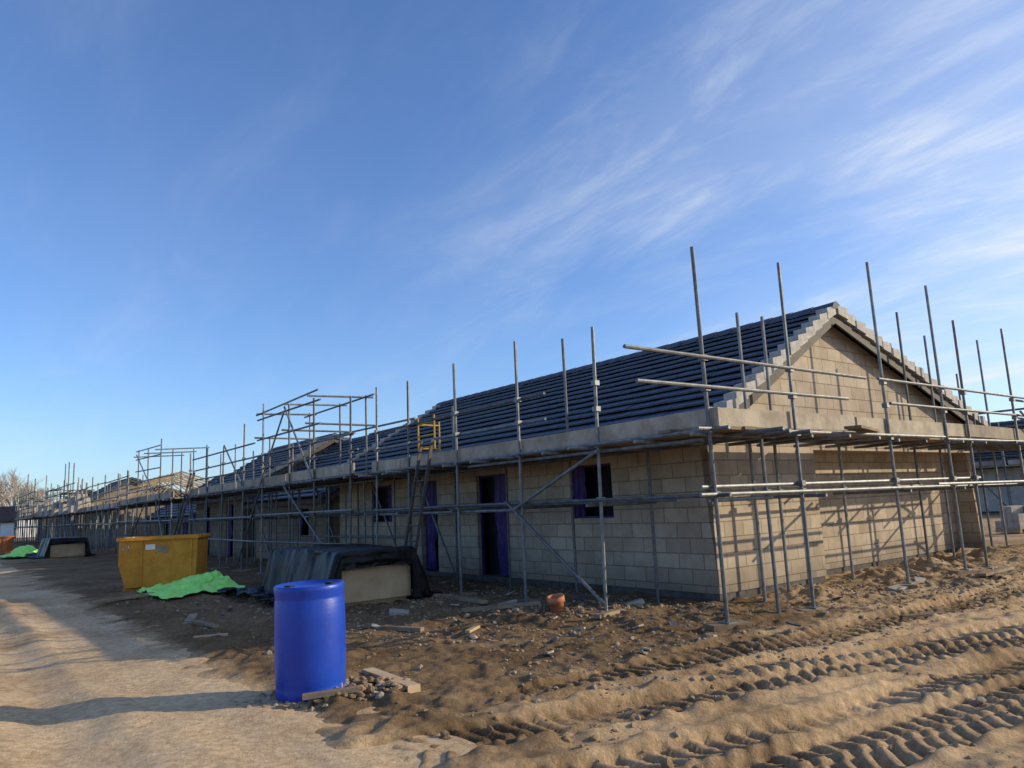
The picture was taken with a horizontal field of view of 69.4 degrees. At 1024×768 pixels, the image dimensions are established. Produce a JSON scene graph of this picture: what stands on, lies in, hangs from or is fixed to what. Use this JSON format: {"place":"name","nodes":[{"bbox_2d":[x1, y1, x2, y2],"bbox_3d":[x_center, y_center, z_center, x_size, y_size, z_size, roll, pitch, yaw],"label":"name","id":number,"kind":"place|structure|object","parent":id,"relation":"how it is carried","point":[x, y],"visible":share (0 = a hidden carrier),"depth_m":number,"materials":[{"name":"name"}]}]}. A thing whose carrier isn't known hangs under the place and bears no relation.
{"place":"outdoors","nodes":[
{"label":"outdoors","id":0,"kind":"place"},
{"bbox_2d":[49,542,84,557],"bbox_3d":[-21.593,8.010,35.528,1.465,0.670,3.422,5,-12,-37],"label":"timber stack","id":1,"kind":"object","parent":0,"point":[65,550],"visible":0.73,"depth_m":34.23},
{"bbox_2d":[73,494,93,511],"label":"block stack","id":2,"kind":"object","parent":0,"point":[78,505],"visible":0.57,"depth_m":46.79,"materials":[{"name":"grey concrete"}]},
{"bbox_2d":[63,477,187,536],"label":"house","id":3,"kind":"structure","parent":0,"point":[114,486],"depth_m":59.97,"materials":[{"name":"concrete"}]},
{"bbox_2d":[0,560,477,767],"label":"road","id":4,"kind":"structure","parent":0,"point":[79,688],"depth_m":5.96,"materials":[{"name":"beige concrete"}]},
{"bbox_2d":[0,513,1023,767],"bbox_3d":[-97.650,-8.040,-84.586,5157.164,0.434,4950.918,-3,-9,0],"label":"ground","id":5,"kind":"structure","parent":0,"point":[848,703],"depth_m":6.64,"materials":[{"name":"soil"}]},
{"bbox_2d":[0,487,10,506],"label":"tree","id":6,"kind":"object","parent":5,"relation":"on","point":[3,496],"visible":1,"depth_m":117.87,"materials":[{"name":"brown plant"}]},
{"bbox_2d":[0,536,14,552],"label":"waste skip","id":7,"kind":"object","parent":5,"relation":"on","point":[6,544],"visible":0.97,"depth_m":42.79,"materials":[{"name":"orange metal"}]},
{"bbox_2d":[0,467,23,506],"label":"tree","id":8,"kind":"object","parent":5,"relation":"on","point":[9,479],"visible":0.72,"depth_m":139.25,"materials":[{"name":"brown plant"}]},
{"bbox_2d":[1,485,28,505],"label":"tree","id":9,"kind":"object","parent":5,"relation":"on","point":[21,491],"visible":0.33,"depth_m":127.87,"materials":[{"name":"brown plant"}]},
{"bbox_2d":[0,545,37,556],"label":"debris netting","id":10,"kind":"object","parent":5,"relation":"on","point":[21,551],"visible":0.88,"depth_m":36.88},
{"bbox_2d":[0,504,39,537],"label":"house","id":11,"kind":"structure","parent":5,"relation":"on","point":[7,514],"depth_m":110.35,"materials":[{"name":"concrete"}]},
{"bbox_2d":[0,476,44,505],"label":"tree","id":12,"kind":"object","parent":5,"relation":"on","point":[13,491],"visible":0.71,"depth_m":124.33,"materials":[{"name":"brown plant"}]},
{"bbox_2d":[15,520,37,538],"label":"house","id":13,"kind":"structure","parent":5,"relation":"on","point":[25,529],"depth_m":100.10,"materials":[{"name":"concrete"}]},
{"bbox_2d":[10,479,49,501],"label":"tree","id":14,"kind":"object","parent":5,"relation":"on","point":[29,487],"visible":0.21,"depth_m":144.49,"materials":[{"name":"brown plant"}]},
{"bbox_2d":[16,485,43,504],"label":"tree","id":15,"kind":"object","parent":5,"relation":"on","point":[26,493],"visible":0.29,"depth_m":134.04,"materials":[{"name":"brown plant"}]},
{"bbox_2d":[11,474,54,544],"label":"scaffold","id":16,"kind":"object","parent":5,"relation":"on","point":[29,517],"visible":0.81,"depth_m":69.77,"materials":[{"name":"metal"}]},
{"bbox_2d":[31,505,38,516],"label":"block stack","id":17,"kind":"object","parent":16,"relation":"on","point":[36,511],"visible":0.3,"depth_m":65.90,"materials":[{"name":"grey concrete"}]},
{"bbox_2d":[38,504,43,516],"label":"block stack","id":18,"kind":"object","parent":16,"relation":"on","point":[41,511],"visible":0.34,"depth_m":62.72,"materials":[{"name":"grey concrete"}]},
{"bbox_2d":[45,517,63,537],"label":"house","id":19,"kind":"structure","parent":5,"relation":"on","point":[54,527],"depth_m":68.71,"materials":[{"name":"concrete"}]},
{"bbox_2d":[26,536,95,558],"bbox_3d":[-21.981,7.897,35.955,2.658,0.905,4.930,5,-12,-37],"label":"tarpaulin","id":20,"kind":"object","parent":5,"relation":"on","point":[43,550],"visible":0.77,"depth_m":34.41,"materials":[{"name":"black plastic"}]},
{"bbox_2d":[37,489,93,540],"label":"house","id":21,"kind":"structure","parent":5,"relation":"on","point":[89,492],"depth_m":78.33,"materials":[{"name":"concrete"}]},
{"bbox_2d":[41,462,94,537],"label":"scaffold","id":22,"kind":"object","parent":5,"relation":"on","point":[64,493],"visible":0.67,"depth_m":54.73,"materials":[{"name":"metal"}]},
{"bbox_2d":[44,502,55,515],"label":"block stack","id":23,"kind":"object","parent":22,"relation":"on","point":[46,512],"visible":0.36,"depth_m":59.75,"materials":[{"name":"grey concrete"}]},
{"bbox_2d":[51,500,66,514],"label":"block stack","id":24,"kind":"object","parent":22,"relation":"on","point":[54,510],"visible":0.46,"depth_m":55.79,"materials":[{"name":"grey concrete"}]},
{"bbox_2d":[59,498,66,513],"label":"block stack","id":25,"kind":"object","parent":22,"relation":"on","point":[62,507],"visible":0.34,"depth_m":52.47,"materials":[{"name":"grey concrete"}]},
{"bbox_2d":[68,496,75,512],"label":"block stack","id":26,"kind":"object","parent":22,"relation":"on","point":[71,500],"visible":0.36,"depth_m":49.21,"materials":[{"name":"grey concrete"}]},
{"bbox_2d":[72,470,154,553],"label":"scaffold","id":27,"kind":"object","parent":5,"relation":"on","point":[110,508],"visible":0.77,"depth_m":41.40,"materials":[{"name":"metal"}]},
{"bbox_2d":[88,592,153,603],"bbox_3d":[-7.228,3.989,13.790,0.120,0.045,1.400,-6,-10,21],"label":"timber plank","id":28,"kind":"object","parent":5,"relation":"on","point":[118,598],"visible":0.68,"depth_m":13.64,"materials":[{"name":"wood"}]},
{"bbox_2d":[82,471,209,547],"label":"house","id":29,"kind":"structure","parent":5,"relation":"on","point":[154,482],"depth_m":48.02,"materials":[{"name":"concrete"}]},
{"bbox_2d":[116,533,209,590],"bbox_3d":[-7.786,3.989,16.567,1.710,1.152,1.131,-1,-9,-10],"label":"waste skip","id":30,"kind":"object","parent":5,"relation":"on","point":[147,561],"visible":0.96,"depth_m":16.09,"materials":[{"name":"paint"}]},
{"bbox_2d":[114,439,227,559],"bbox_3d":[-14.511,4.888,30.759,2.376,4.647,10.237,5,-12,-37],"label":"scaffold","id":31,"kind":"object","parent":5,"relation":"on","point":[162,499],"visible":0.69,"depth_m":29.59,"materials":[{"name":"metal"}]},
{"bbox_2d":[173,472,194,534],"bbox_3d":[-10.575,4.338,23.561,0.758,3.014,0.430,5,-12,-37],"label":"access ladder","id":32,"kind":"object","parent":5,"relation":"on","point":[182,505],"visible":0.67,"depth_m":23.70,"materials":[{"name":"grey metal"}]},
{"bbox_2d":[147,475,226,535],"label":"house","id":33,"kind":"structure","parent":5,"relation":"on","point":[184,529],"depth_m":40.00,"materials":[{"name":"concrete"}]},
{"bbox_2d":[184,522,187,533],"bbox_3d":[-16.459,8.010,37.379,0.117,2.010,1.000,5,-12,-37],"label":"door","id":34,"kind":"structure","parent":33,"relation":"in","point":[185,523],"depth_m":37.67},
{"bbox_2d":[182,613,197,624],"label":"timber plank","id":35,"kind":"object","parent":5,"relation":"on","point":[191,617],"visible":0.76,"depth_m":10.98,"materials":[{"name":"grey wood"}]},
{"bbox_2d":[136,570,244,598],"bbox_3d":[-6.602,4.078,15.214,1.879,0.369,2.421,5,-12,-37],"label":"debris netting","id":36,"kind":"object","parent":5,"relation":"on","point":[212,581],"visible":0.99,"depth_m":15.01,"materials":[{"name":"green plastic"}]},
{"bbox_2d":[192,620,218,627],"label":"timber plank","id":37,"kind":"object","parent":5,"relation":"on","point":[204,623],"visible":1,"depth_m":9.96,"materials":[{"name":"wood"}]},
{"bbox_2d":[193,633,227,637],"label":"timber plank","id":38,"kind":"object","parent":5,"relation":"on","point":[222,634],"visible":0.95,"depth_m":9.22,"materials":[{"name":"beige wood"}]},
{"bbox_2d":[187,433,348,557],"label":"house","id":39,"kind":"structure","parent":5,"relation":"on","point":[213,504],"depth_m":29.83,"materials":[{"name":"concrete"}]},
{"bbox_2d":[207,506,210,553],"bbox_3d":[-12.735,6.151,31.087,0.103,2.010,0.900,5,-12,-37],"label":"door","id":40,"kind":"structure","parent":39,"relation":"in","point":[208,524],"depth_m":31.08,"materials":[{"name":"wood"}]},
{"bbox_2d":[228,504,232,555],"bbox_3d":[-10.912,5.686,28.750,0.117,2.010,0.900,5,-12,-37],"label":"door","id":41,"kind":"structure","parent":39,"relation":"in","point":[230,505],"depth_m":28.81,"materials":[{"name":"wood"}]},
{"bbox_2d":[183,388,415,574],"bbox_3d":[-6.647,2.952,20.805,2.267,4.580,12.999,5,-12,-37],"label":"scaffold","id":42,"kind":"object","parent":5,"relation":"on","point":[344,474],"visible":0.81,"depth_m":19.06,"materials":[{"name":"metal"}]},
{"bbox_2d":[273,579,345,702],"bbox_3d":[-1.717,2.175,6.297,0.593,0.932,0.590,0,-9,-23],"label":"plastic drum","id":43,"kind":"object","parent":5,"relation":"on","point":[309,637],"visible":0.94,"depth_m":6.07,"materials":[{"name":"blue plastic"}]},
{"bbox_2d":[244,430,394,558],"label":"house","id":44,"kind":"structure","parent":5,"relation":"on","point":[306,505],"depth_m":25.15,"materials":[{"name":"concrete"}]},
{"bbox_2d":[301,508,308,536],"bbox_3d":[-6.620,4.470,23.933,0.308,0.950,1.120,5,-12,-37],"label":"window","id":45,"kind":"structure","parent":44,"relation":"in","point":[306,509],"depth_m":24.17,"materials":[{"name":"glass"}]},
{"bbox_2d":[217,543,442,599],"bbox_3d":[-3.503,3.401,13.575,2.482,0.858,4.510,5,-12,-37],"label":"tarpaulin","id":46,"kind":"object","parent":5,"relation":"on","point":[303,563],"visible":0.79,"depth_m":12.34,"materials":[{"name":"black plastic"}]},
{"bbox_2d":[302,685,359,700],"bbox_3d":[-1.442,2.466,5.910,0.450,0.035,0.080,-4,-9,-12],"label":"timber plank","id":47,"kind":"object","parent":5,"relation":"on","point":[325,693],"visible":1,"depth_m":5.88,"materials":[{"name":"wood"}]},
{"bbox_2d":[340,563,410,606],"bbox_3d":[-3.136,3.511,13.145,1.315,0.630,3.022,5,-12,-37],"label":"timber stack","id":48,"kind":"object","parent":5,"relation":"on","point":[387,583],"visible":0.34,"depth_m":12.01,"materials":[{"name":"beige wood"}]},
{"bbox_2d":[371,623,380,628],"bbox_3d":[-1.787,3.190,9.729,0.185,0.018,0.107,11,1,38],"label":"rubble fragment","id":49,"kind":"object","parent":5,"relation":"on","point":[375,626],"visible":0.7,"depth_m":9.72,"materials":[{"name":"grey stone"}]},
{"bbox_2d":[362,667,420,692],"bbox_3d":[-1.066,2.570,6.428,0.110,0.060,1.050,3,-13,-32],"label":"timber plank","id":50,"kind":"object","parent":5,"relation":"on","point":[411,686],"visible":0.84,"depth_m":6.28,"materials":[{"name":"beige wood"}]},
{"bbox_2d":[389,608,409,615],"bbox_3d":[-1.642,3.347,10.810,0.313,0.084,0.170,10,1,-15],"label":"concrete block","id":51,"kind":"object","parent":5,"relation":"on","point":[396,611],"depth_m":10.76,"materials":[{"name":"grey concrete"}]},
{"bbox_2d":[382,625,423,631],"bbox_3d":[-1.364,3.053,9.238,0.600,0.045,0.080,-8,-11,28],"label":"timber plank","id":52,"kind":"object","parent":5,"relation":"on","point":[403,628],"visible":1,"depth_m":9.21,"materials":[{"name":"wood"}]},
{"bbox_2d":[404,439,433,598],"bbox_3d":[-1.728,2.369,13.203,0.624,2.761,0.410,5,-12,-37],"label":"ladder","id":53,"kind":"object","parent":5,"relation":"on","point":[411,510],"visible":0.68,"depth_m":13.29,"materials":[{"name":"grey metal"}]},
{"bbox_2d":[433,593,487,603],"bbox_3d":[-0.847,3.422,11.809,0.100,0.050,1.500,4,-11,-36],"label":"timber plank","id":54,"kind":"object","parent":5,"relation":"on","point":[471,600],"visible":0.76,"depth_m":11.53,"materials":[{"name":"wood"}]},
{"bbox_2d":[465,625,479,632],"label":"timber plank","id":55,"kind":"object","parent":5,"relation":"on","point":[473,628],"visible":1,"depth_m":8.79,"materials":[{"name":"beige wood"}]},
{"bbox_2d":[461,601,540,612],"bbox_3d":[-0.154,3.255,10.818,1.200,0.045,0.140,1,-10,-23],"label":"timber plank","id":56,"kind":"object","parent":5,"relation":"on","point":[499,606],"visible":0.9,"depth_m":10.76,"materials":[{"name":"wood"}]},
{"bbox_2d":[498,599,517,604],"bbox_3d":[-0.058,3.303,11.118,0.170,0.084,0.312,-19,-16,30],"label":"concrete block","id":57,"kind":"object","parent":5,"relation":"on","point":[510,601],"depth_m":11.08,"materials":[{"name":"grey concrete"}]},
{"bbox_2d":[550,637,557,641],"bbox_3d":[0.447,2.746,7.944,0.097,0.018,0.073,-11,3,-23],"label":"broken tile","id":58,"kind":"object","parent":5,"relation":"on","point":[553,639],"visible":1,"depth_m":7.92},
{"bbox_2d":[546,593,564,613],"bbox_3d":[0.624,3.080,10.315,0.250,0.250,0.250,-9,-1,-1],"label":"clay pipe","id":59,"kind":"object","parent":5,"relation":"on","point":[555,601],"visible":0.92,"depth_m":10.23,"materials":[{"name":"ceramic"}]},
{"bbox_2d":[117,545,1023,739],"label":"rubble gravel","id":60,"kind":"structure","parent":5,"relation":"on","point":[977,700],"depth_m":8.72,"materials":[{"name":"stone"}]},
{"bbox_2d":[132,555,1012,729],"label":"tile chips","id":61,"kind":"object","parent":5,"relation":"on","point":[574,654],"visible":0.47,"depth_m":8.76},
{"bbox_2d":[126,545,1023,767],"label":"soil clods","id":62,"kind":"object","parent":5,"relation":"on","point":[666,763],"visible":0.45,"depth_m":7.71,"materials":[{"name":"brown soil"}]},
{"bbox_2d":[578,595,584,600],"bbox_3d":[1.047,3.219,11.107,0.117,0.018,0.157,5,14,20],"label":"broken tile","id":63,"kind":"object","parent":5,"relation":"on","point":[581,598],"visible":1,"depth_m":11.08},
{"bbox_2d":[593,609,619,618],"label":"timber plank","id":64,"kind":"object","parent":5,"relation":"on","point":[606,613],"visible":1,"depth_m":9.55,"materials":[{"name":"beige wood"}]},
{"bbox_2d":[624,598,644,604],"bbox_3d":[1.737,3.154,10.620,0.313,0.084,0.170,-12,-9,-13],"label":"concrete block","id":65,"kind":"object","parent":5,"relation":"on","point":[641,601],"depth_m":10.57,"materials":[{"name":"grey concrete"}]},
{"bbox_2d":[324,301,987,600],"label":"house","id":66,"kind":"structure","parent":5,"relation":"on","point":[835,337],"depth_m":13.64,"materials":[{"name":"concrete"}]},
{"bbox_2d":[374,485,391,521],"bbox_3d":[-3.162,3.040,18.761,0.301,0.950,1.220,5,-12,-37],"label":"window","id":67,"kind":"structure","parent":66,"relation":"in","point":[385,491],"depth_m":19.06,"materials":[{"name":"glass"}]},
{"bbox_2d":[425,481,438,569],"bbox_3d":[-1.721,3.223,16.866,0.303,2.050,0.770,5,-12,-37],"label":"door","id":68,"kind":"structure","parent":66,"relation":"in","point":[432,553],"depth_m":16.86,"materials":[{"name":"wood"}]},
{"bbox_2d":[479,474,508,574],"bbox_3d":[-0.255,2.851,15.000,0.293,2.050,1.170,5,-12,-37],"label":"door","id":69,"kind":"structure","parent":66,"relation":"in","point":[495,484],"depth_m":15.19,"materials":[{"name":"purple wood"}]},
{"bbox_2d":[572,463,613,517],"bbox_3d":[1.482,1.859,12.831,0.308,0.950,1.170,5,-12,-37],"label":"window","id":70,"kind":"structure","parent":66,"relation":"in","point":[585,478],"depth_m":13.01,"materials":[{"name":"black glass"}]},
{"bbox_2d":[667,620,677,625],"bbox_3d":[1.902,2.843,8.765,0.110,0.018,0.146,11,9,-2],"label":"broken tile","id":71,"kind":"object","parent":5,"relation":"on","point":[671,622],"visible":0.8,"depth_m":8.76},
{"bbox_2d":[358,246,1023,631],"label":"scaffold","id":72,"kind":"object","parent":5,"relation":"on","point":[714,426],"visible":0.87,"depth_m":11.32,"materials":[{"name":"metal"}]},
{"bbox_2d":[417,415,440,451],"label":"ladder gate","id":73,"kind":"structure","parent":72,"relation":"on","point":[433,433],"depth_m":14.58,"materials":[{"name":"yellow metal"}]},
{"bbox_2d":[786,622,800,626],"bbox_3d":[3.172,2.704,8.326,0.090,0.018,0.191,10,-9,-33],"label":"broken tile","id":74,"kind":"object","parent":5,"relation":"on","point":[794,624],"visible":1,"depth_m":8.30,"materials":[{"name":"grey tile"}]},
{"bbox_2d":[886,583,908,590],"bbox_3d":[5.744,3.048,11.005,0.312,0.084,0.170,-3,4,-29],"label":"concrete block","id":75,"kind":"object","parent":5,"relation":"on","point":[894,587],"depth_m":10.97,"materials":[{"name":"grey concrete"}]},
{"bbox_2d":[913,576,924,583],"bbox_3d":[6.347,3.087,11.497,0.170,0.084,0.313,5,9,20],"label":"concrete block","id":76,"kind":"object","parent":5,"relation":"on","point":[919,580],"depth_m":11.53,"materials":[{"name":"grey concrete"}]},
{"bbox_2d":[900,611,947,617],"bbox_3d":[5.032,2.817,9.027,0.600,0.030,0.100,-1,-9,-11],"label":"timber plank","id":77,"kind":"object","parent":5,"relation":"on","point":[927,614],"visible":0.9,"depth_m":8.99,"materials":[{"name":"beige wood"}]},
{"bbox_2d":[977,566,1014,575],"bbox_3d":[7.742,2.987,11.817,1.300,0.040,0.120,5,-12,-39],"label":"timber plank","id":78,"kind":"object","parent":5,"relation":"on","point":[996,570],"visible":1,"depth_m":11.72,"materials":[{"name":"beige wood"}]},
{"bbox_2d":[973,420,1023,513],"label":"house","id":79,"kind":"structure","parent":5,"relation":"on","point":[1016,492],"depth_m":37.40,"materials":[{"name":"concrete"}]},
{"bbox_2d":[973,422,1023,505],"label":"scaffold","id":80,"kind":"object","parent":5,"relation":"on","point":[1000,463],"visible":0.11,"depth_m":36.21,"materials":[{"name":"metal"}]},
{"bbox_2d":[995,505,1023,532],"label":"block pallet","id":81,"kind":"object","parent":5,"relation":"on","point":[1014,518],"visible":0.98,"depth_m":21.80,"materials":[{"name":"grey concrete"}]},
{"bbox_2d":[0,0,1023,505],"label":"sky","id":82,"kind":"structure","parent":0,"point":[213,212],"materials":[{"name":"blue"}]}
]}

